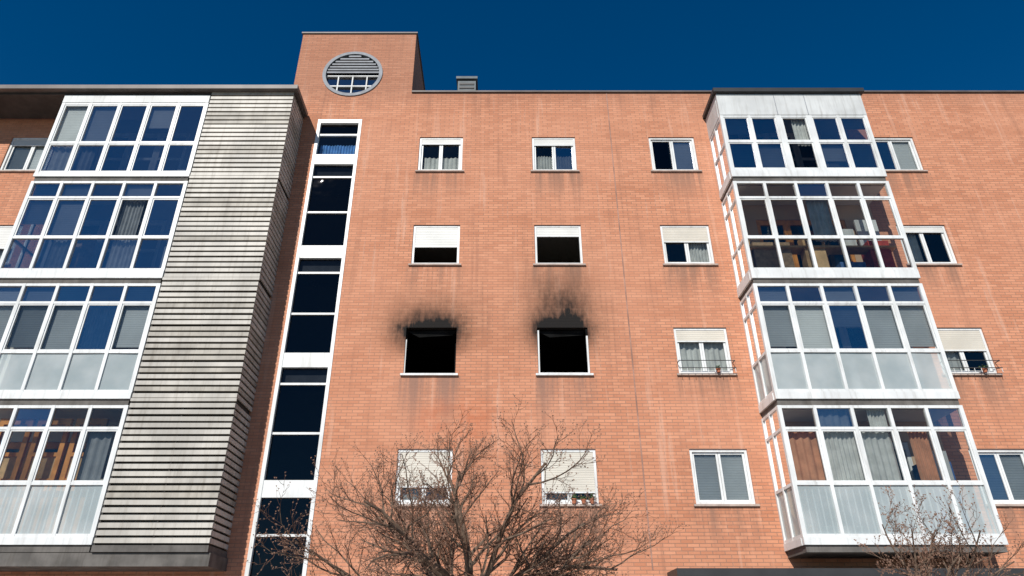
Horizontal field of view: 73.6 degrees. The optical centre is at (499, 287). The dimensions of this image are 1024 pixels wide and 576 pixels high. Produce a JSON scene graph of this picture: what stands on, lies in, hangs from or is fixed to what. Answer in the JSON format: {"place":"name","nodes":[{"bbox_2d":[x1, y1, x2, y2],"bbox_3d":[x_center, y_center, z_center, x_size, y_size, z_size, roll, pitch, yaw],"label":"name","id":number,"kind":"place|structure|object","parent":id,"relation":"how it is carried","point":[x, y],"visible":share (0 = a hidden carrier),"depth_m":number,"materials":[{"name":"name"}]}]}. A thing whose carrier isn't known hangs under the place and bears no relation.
{"place":"outdoors","nodes":[
{"label":"outdoors","id":0,"kind":"place"},
{"bbox_2d":[243,394,689,575],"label":"bare tree","id":1,"kind":"object","parent":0,"point":[412,546],"visible":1,"depth_m":8.98,"materials":[{"name":"brown plant"}]},
{"bbox_2d":[0,0,1023,89],"label":"sky","id":2,"kind":"structure","parent":0,"point":[506,44],"materials":[{"name":"blue"}]},
{"bbox_2d":[854,480,1023,575],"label":"bare tree","id":3,"kind":"object","parent":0,"point":[930,556],"visible":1,"depth_m":9.32,"materials":[{"name":"brown plant"}]},
{"label":"ground","id":4,"kind":"structure","parent":0,"visible":0},
{"bbox_2d":[0,93,1023,575],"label":"brick walls","id":5,"kind":"structure","parent":4,"relation":"on","point":[496,299],"depth_m":16.54,"materials":[{"name":"orange brick"}]},
{"bbox_2d":[0,226,12,257],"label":"window","id":6,"kind":"structure","parent":5,"relation":"attached to","point":[5,231],"depth_m":17.52,"materials":[{"name":"white metal"}]},
{"bbox_2d":[0,138,54,171],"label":"window","id":7,"kind":"structure","parent":5,"relation":"attached to","point":[23,154],"depth_m":18.83,"materials":[{"name":"grey glass"}]},
{"bbox_2d":[0,405,130,552],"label":"glazed balcony","id":8,"kind":"structure","parent":5,"relation":"attached to","point":[57,462],"depth_m":13.85,"materials":[{"name":"white metal"}]},
{"bbox_2d":[0,283,162,405],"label":"glazed balcony","id":9,"kind":"structure","parent":5,"relation":"attached to","point":[72,343],"depth_m":15.11,"materials":[{"name":"grey glass"}]},
{"bbox_2d":[0,181,188,283],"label":"glazed balcony","id":10,"kind":"structure","parent":5,"relation":"attached to","point":[93,231],"depth_m":16.37,"materials":[{"name":"blue glass"}]},
{"bbox_2d":[0,553,227,571],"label":"balcony base","id":11,"kind":"object","parent":5,"relation":"attached to","point":[110,562],"visible":1,"depth_m":12.97,"materials":[{"name":"concrete"}]},
{"bbox_2d":[90,92,302,557],"bbox_3d":[-6.647,0.086,16.140,2.226,11.662,1.010,0,-28,0],"label":"louvred screen","id":12,"kind":"object","parent":11,"relation":"on","point":[177,469],"visible":1,"depth_m":15.09,"materials":[{"name":"metal"}]},
{"bbox_2d":[0,85,307,118],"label":"eave slab","id":13,"kind":"structure","parent":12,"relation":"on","point":[31,101],"depth_m":18.40,"materials":[{"name":"concrete"}]},
{"bbox_2d":[33,95,210,181],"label":"glazed balcony","id":14,"kind":"structure","parent":5,"relation":"attached to","point":[127,138],"depth_m":17.73,"materials":[{"name":"glass"}]},
{"bbox_2d":[244,119,361,575],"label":"stairwell window","id":15,"kind":"structure","parent":5,"relation":"attached to","point":[294,439],"depth_m":15.90,"materials":[{"name":"glass"}]},
{"bbox_2d":[294,32,424,114],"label":"roof tower","id":16,"kind":"structure","parent":5,"relation":"on","point":[359,73],"depth_m":20.19,"materials":[{"name":"orange brick"}]},
{"bbox_2d":[395,449,452,506],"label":"window","id":17,"kind":"structure","parent":5,"relation":"attached to","point":[423,457],"depth_m":14.73,"materials":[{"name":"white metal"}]},
{"bbox_2d":[400,330,457,375],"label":"burnt window","id":18,"kind":"structure","parent":5,"relation":"attached to","point":[430,352],"depth_m":17.90,"materials":[{"name":"black metal"}]},
{"bbox_2d":[408,226,460,265],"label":"window","id":19,"kind":"structure","parent":5,"relation":"attached to","point":[436,246],"depth_m":17.57,"materials":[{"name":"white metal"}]},
{"bbox_2d":[415,138,463,171],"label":"window","id":20,"kind":"structure","parent":5,"relation":"attached to","point":[440,154],"depth_m":18.92,"materials":[{"name":"white metal"}]},
{"bbox_2d":[456,76,477,89],"bbox_3d":[-1.000,-5.605,20.558,0.640,1.500,0.560,0,-28,0],"label":"roof vent","id":21,"kind":"object","parent":5,"relation":"on","point":[467,82],"visible":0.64,"depth_m":20.62,"materials":[{"name":"metal"}]},
{"bbox_2d":[531,138,578,171],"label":"window","id":22,"kind":"structure","parent":5,"relation":"attached to","point":[553,154],"depth_m":18.84,"materials":[{"name":"white metal"}]},
{"bbox_2d":[533,226,585,265],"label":"window","id":23,"kind":"structure","parent":5,"relation":"attached to","point":[558,245],"depth_m":18.63,"materials":[{"name":"white metal"}]},
{"bbox_2d":[536,328,593,375],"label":"burnt window","id":24,"kind":"structure","parent":5,"relation":"attached to","point":[563,352],"depth_m":17.84,"materials":[{"name":"black metal"}]},
{"bbox_2d":[539,449,601,506],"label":"window","id":25,"kind":"structure","parent":5,"relation":"attached to","point":[583,477],"depth_m":14.67,"materials":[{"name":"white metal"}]},
{"bbox_2d":[570,494,577,503],"bbox_3d":[1.556,4.423,14.353,0.205,0.207,0.145,0,-28,0],"label":"flower pot","id":26,"kind":"object","parent":25,"relation":"attached to","point":[574,499],"visible":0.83,"depth_m":14.30,"materials":[{"name":"ceramic"}]},
{"bbox_2d":[579,496,586,503],"bbox_3d":[1.757,4.418,14.342,0.194,0.204,0.124,0,-28,0],"label":"flower pot","id":27,"kind":"object","parent":25,"relation":"attached to","point":[582,498],"visible":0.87,"depth_m":14.31,"materials":[{"name":"ceramic"}]},
{"bbox_2d":[589,493,594,503],"bbox_3d":[1.942,4.409,14.341,0.198,0.219,0.131,-16,-32,27],"label":"flower pot","id":28,"kind":"object","parent":25,"relation":"attached to","point":[590,496],"visible":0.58,"depth_m":14.32,"materials":[{"name":"ceramic"}]},
{"bbox_2d":[606,93,653,569],"bbox_3d":[3.070,0.027,16.750,0.030,12.780,0.016,0,-28,0],"label":"movement joint","id":29,"kind":"object","parent":5,"relation":"attached to","point":[630,341],"visible":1,"depth_m":16.02,"materials":[{"name":"brown"}]},
{"bbox_2d":[648,138,701,171],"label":"window","id":30,"kind":"structure","parent":5,"relation":"attached to","point":[673,154],"depth_m":18.79,"materials":[{"name":"glass"}]},
{"bbox_2d":[660,226,717,265],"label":"window","id":31,"kind":"structure","parent":5,"relation":"attached to","point":[687,245],"depth_m":17.50,"materials":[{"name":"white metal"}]},
{"bbox_2d":[673,328,736,375],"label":"window","id":32,"kind":"structure","parent":5,"relation":"attached to","point":[702,351],"depth_m":16.13,"materials":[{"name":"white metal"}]},
{"bbox_2d":[715,365,720,372],"bbox_3d":[5.012,1.835,15.687,0.200,0.218,0.124,0,-28,0],"label":"flower pot","id":33,"kind":"object","parent":32,"relation":"attached to","point":[718,370],"visible":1,"depth_m":15.66,"materials":[{"name":"ceramic"}]},
{"bbox_2d":[412,90,1023,92],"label":"parapet coping","id":34,"kind":"object","parent":5,"relation":"on","point":[694,91],"visible":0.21,"depth_m":19.73,"materials":[{"name":"metal"}]},
{"bbox_2d":[689,449,759,506],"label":"window","id":35,"kind":"structure","parent":5,"relation":"attached to","point":[721,477],"depth_m":14.71,"materials":[{"name":"white metal"}]},
{"bbox_2d":[706,94,886,201],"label":"glazed balcony","id":36,"kind":"structure","parent":5,"relation":"attached to","point":[749,135],"depth_m":17.78,"materials":[{"name":"white metal"}]},
{"bbox_2d":[702,88,863,118],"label":"balcony roof","id":37,"kind":"structure","parent":36,"relation":"on","point":[715,91],"depth_m":18.36,"materials":[{"name":"metal"}]},
{"bbox_2d":[721,181,920,301],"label":"glazed balcony","id":38,"kind":"structure","parent":5,"relation":"attached to","point":[798,231],"depth_m":16.63,"materials":[{"name":"white metal"}]},
{"bbox_2d":[667,568,1023,575],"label":"entrance canopy","id":39,"kind":"object","parent":5,"relation":"attached to","point":[775,572],"visible":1,"depth_m":12.95,"materials":[{"name":"metal"}]},
{"bbox_2d":[740,283,959,417],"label":"glazed balcony","id":40,"kind":"structure","parent":5,"relation":"attached to","point":[831,343],"depth_m":15.09,"materials":[{"name":"grey glass"}]},
{"bbox_2d":[761,405,1008,557],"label":"glazed balcony","id":41,"kind":"structure","parent":5,"relation":"attached to","point":[834,469],"depth_m":13.76,"materials":[{"name":"white metal"}]},
{"bbox_2d":[874,138,927,171],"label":"window","id":42,"kind":"structure","parent":5,"relation":"attached to","point":[898,154],"depth_m":18.82,"materials":[{"name":"white metal"}]},
{"bbox_2d":[896,226,962,265],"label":"window","id":43,"kind":"structure","parent":5,"relation":"attached to","point":[926,246],"depth_m":17.60,"materials":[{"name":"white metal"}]},
{"bbox_2d":[935,328,1002,375],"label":"window","id":44,"kind":"structure","parent":5,"relation":"attached to","point":[963,348],"depth_m":16.11,"materials":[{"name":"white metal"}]},
{"bbox_2d":[978,365,987,372],"bbox_3d":[11.107,1.832,15.690,0.233,0.226,0.119,0,-28,0],"label":"flower pot","id":45,"kind":"object","parent":44,"relation":"attached to","point":[984,370],"visible":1,"depth_m":15.65,"materials":[{"name":"ceramic"}]},
{"bbox_2d":[968,449,1023,506],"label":"window","id":46,"kind":"structure","parent":5,"relation":"attached to","point":[1003,469],"depth_m":14.75,"materials":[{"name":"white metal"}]}
]}

